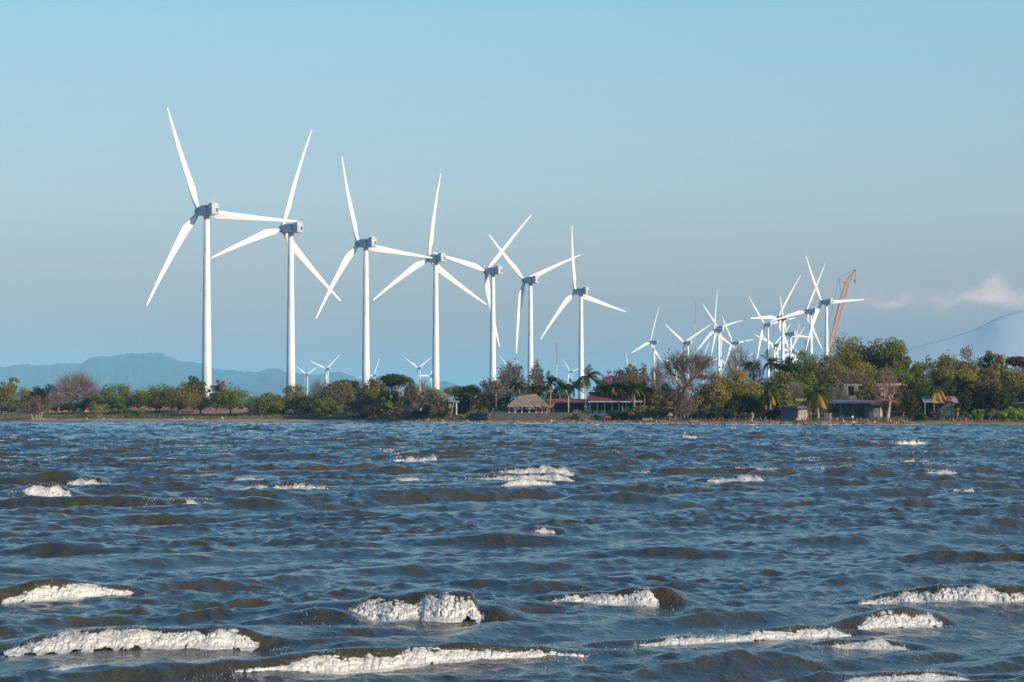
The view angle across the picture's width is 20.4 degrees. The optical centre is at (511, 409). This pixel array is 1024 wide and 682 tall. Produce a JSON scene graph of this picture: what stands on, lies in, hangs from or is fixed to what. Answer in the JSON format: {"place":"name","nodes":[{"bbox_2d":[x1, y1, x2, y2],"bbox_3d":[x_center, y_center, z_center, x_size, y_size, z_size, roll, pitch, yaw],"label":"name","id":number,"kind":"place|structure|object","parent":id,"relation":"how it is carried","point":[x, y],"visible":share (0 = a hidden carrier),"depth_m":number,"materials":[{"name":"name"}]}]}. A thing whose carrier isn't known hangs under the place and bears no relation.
{"place":"outdoors","nodes":[
{"label":"outdoors","id":0,"kind":"place"},
{"bbox_2d":[0,353,586,406],"bbox_3d":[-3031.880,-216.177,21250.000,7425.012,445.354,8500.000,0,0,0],"label":"hill","id":1,"kind":"structure","parent":0,"point":[136,371],"depth_m":20868.74,"materials":[{"name":"blue"}]},
{"bbox_2d":[0,420,1023,681],"bbox_3d":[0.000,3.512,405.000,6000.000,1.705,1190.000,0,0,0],"label":"water","id":2,"kind":"structure","parent":0,"point":[788,542],"depth_m":72.87,"materials":[{"name":"liquid"}]},
{"bbox_2d":[0,422,1022,681],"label":"foam","id":3,"kind":"object","parent":2,"relation":"on","point":[546,534],"visible":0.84,"depth_m":50.42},
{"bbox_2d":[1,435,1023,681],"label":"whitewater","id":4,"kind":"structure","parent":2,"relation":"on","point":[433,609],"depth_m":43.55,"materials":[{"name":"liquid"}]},
{"bbox_2d":[0,392,1023,424],"bbox_3d":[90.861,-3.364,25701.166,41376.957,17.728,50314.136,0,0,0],"label":"ground","id":5,"kind":"structure","parent":0,"point":[173,412],"depth_m":770.91,"materials":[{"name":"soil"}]},
{"bbox_2d":[0,382,18,412],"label":"broadleaf tree","id":6,"kind":"object","parent":5,"relation":"on","point":[5,398],"visible":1,"depth_m":900.23,"materials":[{"name":"green plant"}]},
{"bbox_2d":[12,387,38,412],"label":"broadleaf tree","id":7,"kind":"object","parent":5,"relation":"on","point":[27,394],"visible":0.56,"depth_m":902.90,"materials":[{"name":"green plant"}]},
{"bbox_2d":[16,394,54,419],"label":"broadleaf tree","id":8,"kind":"object","parent":5,"relation":"on","point":[45,406],"visible":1,"depth_m":854.23,"materials":[{"name":"brown plant"}]},
{"bbox_2d":[21,383,58,411],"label":"broadleaf tree","id":9,"kind":"object","parent":5,"relation":"on","point":[39,391],"visible":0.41,"depth_m":903.79,"materials":[{"name":"green plant"}]},
{"bbox_2d":[43,369,107,411],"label":"leafless tree","id":10,"kind":"object","parent":5,"relation":"on","point":[75,393],"visible":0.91,"depth_m":893.94,"materials":[{"name":"brown plant"}]},
{"bbox_2d":[88,382,142,413],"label":"broadleaf tree","id":11,"kind":"object","parent":5,"relation":"on","point":[110,398],"visible":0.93,"depth_m":871.53,"materials":[{"name":"green plant"}]},
{"bbox_2d":[131,383,175,412],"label":"broadleaf tree","id":12,"kind":"object","parent":5,"relation":"on","point":[147,398],"visible":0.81,"depth_m":863.13,"materials":[{"name":"green plant"}]},
{"bbox_2d":[152,381,207,413],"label":"broadleaf tree","id":13,"kind":"object","parent":5,"relation":"on","point":[179,398],"visible":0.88,"depth_m":856.03,"materials":[{"name":"green plant"}]},
{"bbox_2d":[181,375,207,412],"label":"broadleaf tree","id":14,"kind":"object","parent":5,"relation":"on","point":[200,384],"visible":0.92,"depth_m":859.44,"materials":[{"name":"green plant"}]},
{"bbox_2d":[183,395,217,414],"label":"broadleaf tree","id":15,"kind":"object","parent":5,"relation":"on","point":[199,404],"visible":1,"depth_m":837.41,"materials":[{"name":"green plant"}]},
{"bbox_2d":[146,107,297,401],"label":"wind turbine","id":16,"kind":"object","parent":5,"relation":"on","point":[208,211],"visible":0.94,"depth_m":1122.03,"materials":[{"name":"metal"}]},
{"bbox_2d":[204,382,254,413],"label":"broadleaf tree","id":17,"kind":"object","parent":5,"relation":"on","point":[228,399],"visible":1,"depth_m":833.21,"materials":[{"name":"green plant"}]},
{"bbox_2d":[247,392,292,414],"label":"broadleaf tree","id":18,"kind":"object","parent":5,"relation":"on","point":[266,404],"visible":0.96,"depth_m":822.61,"materials":[{"name":"green plant"}]},
{"bbox_2d":[211,130,340,409],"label":"wind turbine","id":19,"kind":"object","parent":5,"relation":"on","point":[288,231],"visible":0.93,"depth_m":1228.11,"materials":[{"name":"metal"}]},
{"bbox_2d":[280,384,310,413],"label":"broadleaf tree","id":20,"kind":"object","parent":5,"relation":"on","point":[291,394],"visible":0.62,"depth_m":829.09,"materials":[{"name":"green plant"}]},
{"bbox_2d":[287,397,307,415],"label":"broadleaf tree","id":21,"kind":"object","parent":5,"relation":"on","point":[298,403],"visible":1,"depth_m":812.72,"materials":[{"name":"green plant"}]},
{"bbox_2d":[303,390,342,414],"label":"broadleaf tree","id":22,"kind":"object","parent":5,"relation":"on","point":[311,402],"visible":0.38,"depth_m":814.78,"materials":[{"name":"green plant"}]},
{"bbox_2d":[313,396,340,415],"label":"broadleaf tree","id":23,"kind":"object","parent":5,"relation":"on","point":[328,409],"visible":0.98,"depth_m":798.10,"materials":[{"name":"green plant"}]},
{"bbox_2d":[317,380,355,412],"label":"leafless tree","id":24,"kind":"object","parent":5,"relation":"on","point":[337,387],"visible":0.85,"depth_m":814.04,"materials":[{"name":"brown plant"}]},
{"bbox_2d":[343,405,378,419],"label":"shrub","id":25,"kind":"object","parent":5,"relation":"on","point":[366,411],"visible":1,"depth_m":770.92,"materials":[{"name":"green plant"}]},
{"bbox_2d":[354,375,385,407],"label":"broadleaf tree","id":26,"kind":"object","parent":5,"relation":"on","point":[373,389],"visible":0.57,"depth_m":792.80,"materials":[{"name":"green plant"}]},
{"bbox_2d":[316,157,432,392],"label":"wind turbine","id":27,"kind":"object","parent":5,"relation":"on","point":[369,244],"visible":0.93,"depth_m":1359.33,"materials":[{"name":"metal"}]},
{"bbox_2d":[371,386,403,414],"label":"broadleaf tree","id":28,"kind":"object","parent":5,"relation":"on","point":[385,393],"visible":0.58,"depth_m":772.80,"materials":[{"name":"green plant"}]},
{"bbox_2d":[380,373,414,407],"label":"broadleaf tree","id":29,"kind":"object","parent":5,"relation":"on","point":[394,379],"visible":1,"depth_m":774.02,"materials":[{"name":"green plant"}]},
{"bbox_2d":[387,400,415,417],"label":"shrub","id":30,"kind":"object","parent":5,"relation":"on","point":[402,409],"visible":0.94,"depth_m":748.70,"materials":[{"name":"green plant"}]},
{"bbox_2d":[398,379,419,405],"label":"leafless tree","id":31,"kind":"object","parent":5,"relation":"on","point":[412,395],"visible":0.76,"depth_m":766.66,"materials":[{"name":"brown plant"}]},
{"bbox_2d":[413,387,442,415],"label":"leafless tree","id":32,"kind":"object","parent":5,"relation":"on","point":[424,400],"visible":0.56,"depth_m":733.67,"materials":[{"name":"brown plant"}]},
{"bbox_2d":[373,173,486,389],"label":"wind turbine","id":33,"kind":"object","parent":5,"relation":"on","point":[435,260],"visible":0.9,"depth_m":1474.12,"materials":[{"name":"metal"}]},
{"bbox_2d":[427,394,452,417],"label":"shrub","id":34,"kind":"object","parent":5,"relation":"on","point":[439,405],"visible":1,"depth_m":724.58,"materials":[{"name":"brown plant"}]},
{"bbox_2d":[447,392,476,413],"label":"shrub","id":35,"kind":"object","parent":5,"relation":"on","point":[464,404],"visible":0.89,"depth_m":735.49,"materials":[{"name":"green plant"}]},
{"bbox_2d":[442,384,481,411],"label":"broadleaf tree","id":36,"kind":"object","parent":5,"relation":"on","point":[455,391],"visible":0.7,"depth_m":748.47,"materials":[{"name":"green plant"}]},
{"bbox_2d":[433,215,530,408],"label":"wind turbine","id":37,"kind":"object","parent":5,"relation":"on","point":[492,272],"visible":0.88,"depth_m":1599.70,"materials":[{"name":"metal"}]},
{"bbox_2d":[470,375,510,412],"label":"leafless tree","id":38,"kind":"object","parent":5,"relation":"on","point":[491,393],"visible":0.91,"depth_m":727.07,"materials":[{"name":"brown plant"}]},
{"bbox_2d":[492,358,531,411],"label":"leafless tree","id":39,"kind":"object","parent":5,"relation":"on","point":[505,377],"visible":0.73,"depth_m":739.29,"materials":[{"name":"brown plant"}]},
{"bbox_2d":[466,412,571,420],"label":"sea wall","id":40,"kind":"structure","parent":5,"relation":"on","point":[525,416],"depth_m":687.08,"materials":[{"name":"stone"}]},
{"bbox_2d":[505,394,549,411],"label":"thatched shelter","id":41,"kind":"object","parent":5,"relation":"on","point":[528,400],"visible":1,"depth_m":692.86,"materials":[{"name":"brown plant"}]},
{"bbox_2d":[489,235,580,408],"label":"wind turbine","id":42,"kind":"object","parent":5,"relation":"on","point":[530,280],"visible":0.95,"depth_m":1733.05,"materials":[{"name":"metal"}]},
{"bbox_2d":[526,358,546,409],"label":"leafless tree","id":43,"kind":"object","parent":5,"relation":"on","point":[535,378],"visible":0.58,"depth_m":741.55,"materials":[{"name":"brown plant"}]},
{"bbox_2d":[543,399,585,412],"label":"open sided hall","id":44,"kind":"structure","parent":5,"relation":"on","point":[578,404],"depth_m":707.65,"materials":[{"name":"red tile"}]},
{"bbox_2d":[540,226,625,398],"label":"wind turbine","id":45,"kind":"object","parent":5,"relation":"on","point":[582,292],"visible":0.94,"depth_m":1851.85,"materials":[{"name":"metal"}]},
{"bbox_2d":[575,364,602,413],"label":"coconut palm","id":46,"kind":"object","parent":5,"relation":"on","point":[588,377],"visible":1,"depth_m":696.32,"materials":[{"name":"green plant"}]},
{"bbox_2d":[588,392,642,415],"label":"red roofed house","id":47,"kind":"structure","parent":5,"relation":"on","point":[599,404],"depth_m":696.75,"materials":[{"name":"metal"}]},
{"bbox_2d":[358,418,881,424],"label":"stones","id":48,"kind":"object","parent":5,"relation":"on","point":[629,422],"visible":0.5,"depth_m":655.23,"materials":[{"name":"stone"}]},
{"bbox_2d":[621,380,646,410],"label":"coconut palm","id":49,"kind":"object","parent":5,"relation":"on","point":[633,388],"visible":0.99,"depth_m":691.75,"materials":[{"name":"green plant"}]},
{"bbox_2d":[627,405,651,418],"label":"shrub","id":50,"kind":"object","parent":5,"relation":"on","point":[636,414],"visible":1,"depth_m":669.13,"materials":[{"name":"green plant"}]},
{"bbox_2d":[629,308,662,379],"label":"wind turbine","id":51,"kind":"object","parent":5,"relation":"on","point":[652,343],"visible":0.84,"depth_m":3417.81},
{"bbox_2d":[649,401,674,416],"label":"shrub","id":52,"kind":"object","parent":5,"relation":"on","point":[664,410],"visible":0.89,"depth_m":664.08,"materials":[{"name":"green plant"}]},
{"bbox_2d":[647,345,723,411],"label":"leafless tree","id":53,"kind":"object","parent":5,"relation":"on","point":[700,366],"visible":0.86,"depth_m":691.18,"materials":[{"name":"brown plant"}]},
{"bbox_2d":[672,393,699,417],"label":"shrub","id":54,"kind":"object","parent":5,"relation":"on","point":[681,409],"visible":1,"depth_m":658.84,"materials":[{"name":"brown plant"}]},
{"bbox_2d":[689,383,732,411],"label":"broadleaf tree","id":55,"kind":"object","parent":5,"relation":"on","point":[700,400],"visible":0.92,"depth_m":663.62,"materials":[{"name":"green plant"}]},
{"bbox_2d":[696,290,734,378],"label":"wind turbine","id":56,"kind":"object","parent":5,"relation":"on","point":[717,331],"visible":0.81,"depth_m":3043.04,"materials":[{"name":"metal"}]},
{"bbox_2d":[706,406,743,418],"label":"shrub","id":57,"kind":"object","parent":5,"relation":"on","point":[718,411],"visible":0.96,"depth_m":651.27,"materials":[{"name":"green plant"}]},
{"bbox_2d":[699,368,763,411],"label":"broadleaf tree","id":58,"kind":"object","parent":5,"relation":"on","point":[735,388],"visible":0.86,"depth_m":664.35,"materials":[{"name":"green plant"}]},
{"bbox_2d":[721,341,755,378],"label":"leafless tree","id":59,"kind":"object","parent":5,"relation":"on","point":[735,359],"visible":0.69,"depth_m":739.02,"materials":[{"name":"brown plant"}]},
{"bbox_2d":[723,393,768,415],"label":"broadleaf tree","id":60,"kind":"object","parent":5,"relation":"on","point":[746,403],"visible":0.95,"depth_m":651.52,"materials":[{"name":"green plant"}]},
{"bbox_2d":[747,353,764,383],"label":"leafless tree","id":61,"kind":"object","parent":5,"relation":"on","point":[757,363],"visible":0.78,"depth_m":725.27,"materials":[{"name":"brown plant"}]},
{"bbox_2d":[756,386,782,409],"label":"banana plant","id":62,"kind":"object","parent":5,"relation":"on","point":[771,394],"visible":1,"depth_m":647.55,"materials":[{"name":"green plant"}]},
{"bbox_2d":[749,297,793,379],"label":"wind turbine","id":63,"kind":"object","parent":5,"relation":"on","point":[767,325],"visible":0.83,"depth_m":3366.30,"materials":[{"name":"metal"}]},
{"bbox_2d":[748,275,800,364],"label":"wind turbine","id":64,"kind":"object","parent":5,"relation":"on","point":[781,328],"visible":0.76,"depth_m":2512.94,"materials":[{"name":"metal"}]},
{"bbox_2d":[759,369,792,392],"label":"broadleaf tree","id":65,"kind":"object","parent":5,"relation":"on","point":[784,376],"visible":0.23,"depth_m":692.74,"materials":[{"name":"green plant"}]},
{"bbox_2d":[772,297,813,379],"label":"wind turbine","id":66,"kind":"object","parent":5,"relation":"on","point":[792,334],"visible":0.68,"depth_m":2955.18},
{"bbox_2d":[783,381,806,404],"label":"leafless tree","id":67,"kind":"object","parent":5,"relation":"on","point":[798,394],"visible":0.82,"depth_m":672.59,"materials":[{"name":"brown plant"}]},
{"bbox_2d":[781,405,811,420],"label":"tin shack","id":68,"kind":"structure","parent":5,"relation":"on","point":[790,412],"depth_m":633.65,"materials":[{"name":"grey metal"}]},
{"bbox_2d":[770,265,824,358],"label":"wind turbine","id":69,"kind":"object","parent":5,"relation":"on","point":[807,311],"visible":0.73,"depth_m":2435.99,"materials":[{"name":"metal"}]},
{"bbox_2d":[783,349,823,378],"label":"broadleaf tree","id":70,"kind":"object","parent":5,"relation":"on","point":[808,364],"visible":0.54,"depth_m":707.74,"materials":[{"name":"green plant"}]},
{"bbox_2d":[791,371,822,391],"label":"broadleaf tree","id":71,"kind":"object","parent":5,"relation":"on","point":[810,380],"visible":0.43,"depth_m":687.70,"materials":[{"name":"green plant"}]},
{"bbox_2d":[803,384,834,418],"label":"coconut palm","id":72,"kind":"object","parent":5,"relation":"on","point":[819,397],"visible":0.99,"depth_m":635.66,"materials":[{"name":"green plant"}]},
{"bbox_2d":[806,256,863,366],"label":"wind turbine","id":73,"kind":"object","parent":5,"relation":"on","point":[826,302],"visible":0.81,"depth_m":2290.14,"materials":[{"name":"metal"}]},
{"bbox_2d":[814,361,855,385],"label":"leafless tree","id":74,"kind":"object","parent":5,"relation":"on","point":[825,373],"visible":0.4,"depth_m":690.87,"materials":[{"name":"brown plant"}]},
{"bbox_2d":[824,269,855,355],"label":"crawler crane","id":75,"kind":"object","parent":5,"relation":"on","point":[844,295],"visible":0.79,"depth_m":2499.13,"materials":[{"name":"metal"}]},
{"bbox_2d":[826,400,874,416],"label":"striped roof shack","id":76,"kind":"structure","parent":5,"relation":"on","point":[849,408],"depth_m":643.00,"materials":[{"name":"metal"}]},
{"bbox_2d":[827,332,875,370],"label":"broadleaf tree","id":77,"kind":"object","parent":5,"relation":"on","point":[854,352],"visible":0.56,"depth_m":717.29,"materials":[{"name":"green plant"}]},
{"bbox_2d":[833,365,881,397],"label":"leafless tree","id":78,"kind":"object","parent":5,"relation":"on","point":[854,378],"visible":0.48,"depth_m":685.67,"materials":[{"name":"brown plant"}]},
{"bbox_2d":[834,360,888,398],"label":"broadleaf tree","id":79,"kind":"object","parent":5,"relation":"on","point":[867,370],"visible":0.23,"depth_m":693.67,"materials":[{"name":"green plant"}]},
{"bbox_2d":[855,379,881,399],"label":"leafless tree","id":80,"kind":"object","parent":5,"relation":"on","point":[865,392],"visible":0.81,"depth_m":671.14,"materials":[{"name":"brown plant"}]},
{"bbox_2d":[865,404,884,417],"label":"lean to","id":81,"kind":"object","parent":5,"relation":"on","point":[875,411],"visible":1,"depth_m":638.89,"materials":[{"name":"metal"}]},
{"bbox_2d":[865,338,885,373],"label":"broadleaf tree","id":82,"kind":"object","parent":5,"relation":"on","point":[873,359],"visible":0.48,"depth_m":717.02,"materials":[{"name":"green plant"}]},
{"bbox_2d":[871,364,903,418],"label":"leafless tree","id":83,"kind":"object","parent":5,"relation":"on","point":[890,392],"visible":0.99,"depth_m":635.03,"materials":[{"name":"brown plant"}]},
{"bbox_2d":[875,337,905,375],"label":"broadleaf tree","id":84,"kind":"object","parent":5,"relation":"on","point":[892,347],"visible":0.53,"depth_m":711.92,"materials":[{"name":"green plant"}]},
{"bbox_2d":[869,363,914,390],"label":"broadleaf tree","id":85,"kind":"object","parent":5,"relation":"on","point":[898,370],"visible":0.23,"depth_m":690.13,"materials":[{"name":"green plant"}]},
{"bbox_2d":[891,348,911,373],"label":"broadleaf tree","id":86,"kind":"object","parent":5,"relation":"on","point":[901,359],"visible":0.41,"depth_m":708.03,"materials":[{"name":"green plant"}]},
{"bbox_2d":[887,384,918,416],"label":"broadleaf tree","id":87,"kind":"object","parent":5,"relation":"on","point":[908,399],"visible":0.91,"depth_m":639.54,"materials":[{"name":"green plant"}]},
{"bbox_2d":[901,378,928,408],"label":"broadleaf tree","id":88,"kind":"object","parent":5,"relation":"on","point":[917,389],"visible":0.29,"depth_m":662.69,"materials":[{"name":"green plant"}]},
{"bbox_2d":[907,359,930,383],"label":"broadleaf tree","id":89,"kind":"object","parent":5,"relation":"on","point":[917,369],"visible":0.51,"depth_m":705.67,"materials":[{"name":"green plant"}]},
{"bbox_2d":[924,354,950,380],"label":"broadleaf tree","id":90,"kind":"object","parent":5,"relation":"on","point":[940,359],"visible":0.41,"depth_m":704.74,"materials":[{"name":"green plant"}]},
{"bbox_2d":[919,396,958,414],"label":"striped roof house","id":91,"kind":"structure","parent":5,"relation":"on","point":[944,407],"depth_m":649.61,"materials":[{"name":"grey wood"}]},
{"bbox_2d":[919,365,958,390],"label":"broadleaf tree","id":92,"kind":"object","parent":5,"relation":"on","point":[952,374],"visible":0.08,"depth_m":682.33,"materials":[{"name":"green plant"}]},
{"bbox_2d":[924,367,954,410],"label":"coconut palm","id":93,"kind":"object","parent":5,"relation":"on","point":[936,387],"visible":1,"depth_m":646.50,"materials":[{"name":"green plant"}]},
{"bbox_2d":[939,345,980,376],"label":"broadleaf tree","id":94,"kind":"object","parent":5,"relation":"on","point":[963,365],"visible":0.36,"depth_m":703.12,"materials":[{"name":"green plant"}]},
{"bbox_2d":[950,376,975,403],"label":"coconut palm","id":95,"kind":"object","parent":5,"relation":"on","point":[960,390],"visible":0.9,"depth_m":651.62,"materials":[{"name":"green plant"}]},
{"bbox_2d":[953,392,972,415],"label":"shrub","id":96,"kind":"object","parent":5,"relation":"on","point":[963,407],"visible":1,"depth_m":642.07,"materials":[{"name":"green plant"}]},
{"bbox_2d":[952,366,1003,399],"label":"broadleaf tree","id":97,"kind":"object","parent":5,"relation":"on","point":[971,376],"visible":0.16,"depth_m":680.79,"materials":[{"name":"green plant"}]},
{"bbox_2d":[964,408,995,418],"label":"shrub","id":98,"kind":"object","parent":5,"relation":"on","point":[981,414],"visible":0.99,"depth_m":629.83,"materials":[{"name":"green plant"}]},
{"bbox_2d":[971,364,1002,410],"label":"leafless tree","id":99,"kind":"object","parent":5,"relation":"on","point":[985,379],"visible":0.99,"depth_m":648.91,"materials":[{"name":"brown plant"}]},
{"bbox_2d":[984,353,1008,379],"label":"broadleaf tree","id":100,"kind":"object","parent":5,"relation":"on","point":[998,359],"visible":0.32,"depth_m":700.91,"materials":[{"name":"green plant"}]},
{"bbox_2d":[984,381,1018,413],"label":"broadleaf tree","id":101,"kind":"object","parent":5,"relation":"on","point":[999,400],"visible":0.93,"depth_m":644.25,"materials":[{"name":"green plant"}]},
{"bbox_2d":[992,406,1023,419],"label":"shrub","id":102,"kind":"object","parent":5,"relation":"on","point":[1014,414],"visible":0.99,"depth_m":629.03,"materials":[{"name":"green plant"}]},
{"bbox_2d":[998,367,1023,392],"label":"broadleaf tree","id":103,"kind":"object","parent":5,"relation":"on","point":[1009,375],"visible":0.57,"depth_m":672.81,"materials":[{"name":"green plant"}]},
{"bbox_2d":[1004,356,1023,378],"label":"broadleaf tree","id":104,"kind":"object","parent":5,"relation":"on","point":[1013,361],"visible":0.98,"depth_m":683.20,"materials":[{"name":"green plant"}]},
{"bbox_2d":[0,0,1023,400],"label":"sky","id":105,"kind":"structure","parent":0,"point":[691,150],"materials":[{"name":"blue"}]},
{"bbox_2d":[838,310,1023,380],"bbox_3d":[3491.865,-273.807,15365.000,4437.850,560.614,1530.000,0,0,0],"label":"volcano slope","id":106,"kind":"structure","parent":0,"point":[1004,335],"depth_m":15359.00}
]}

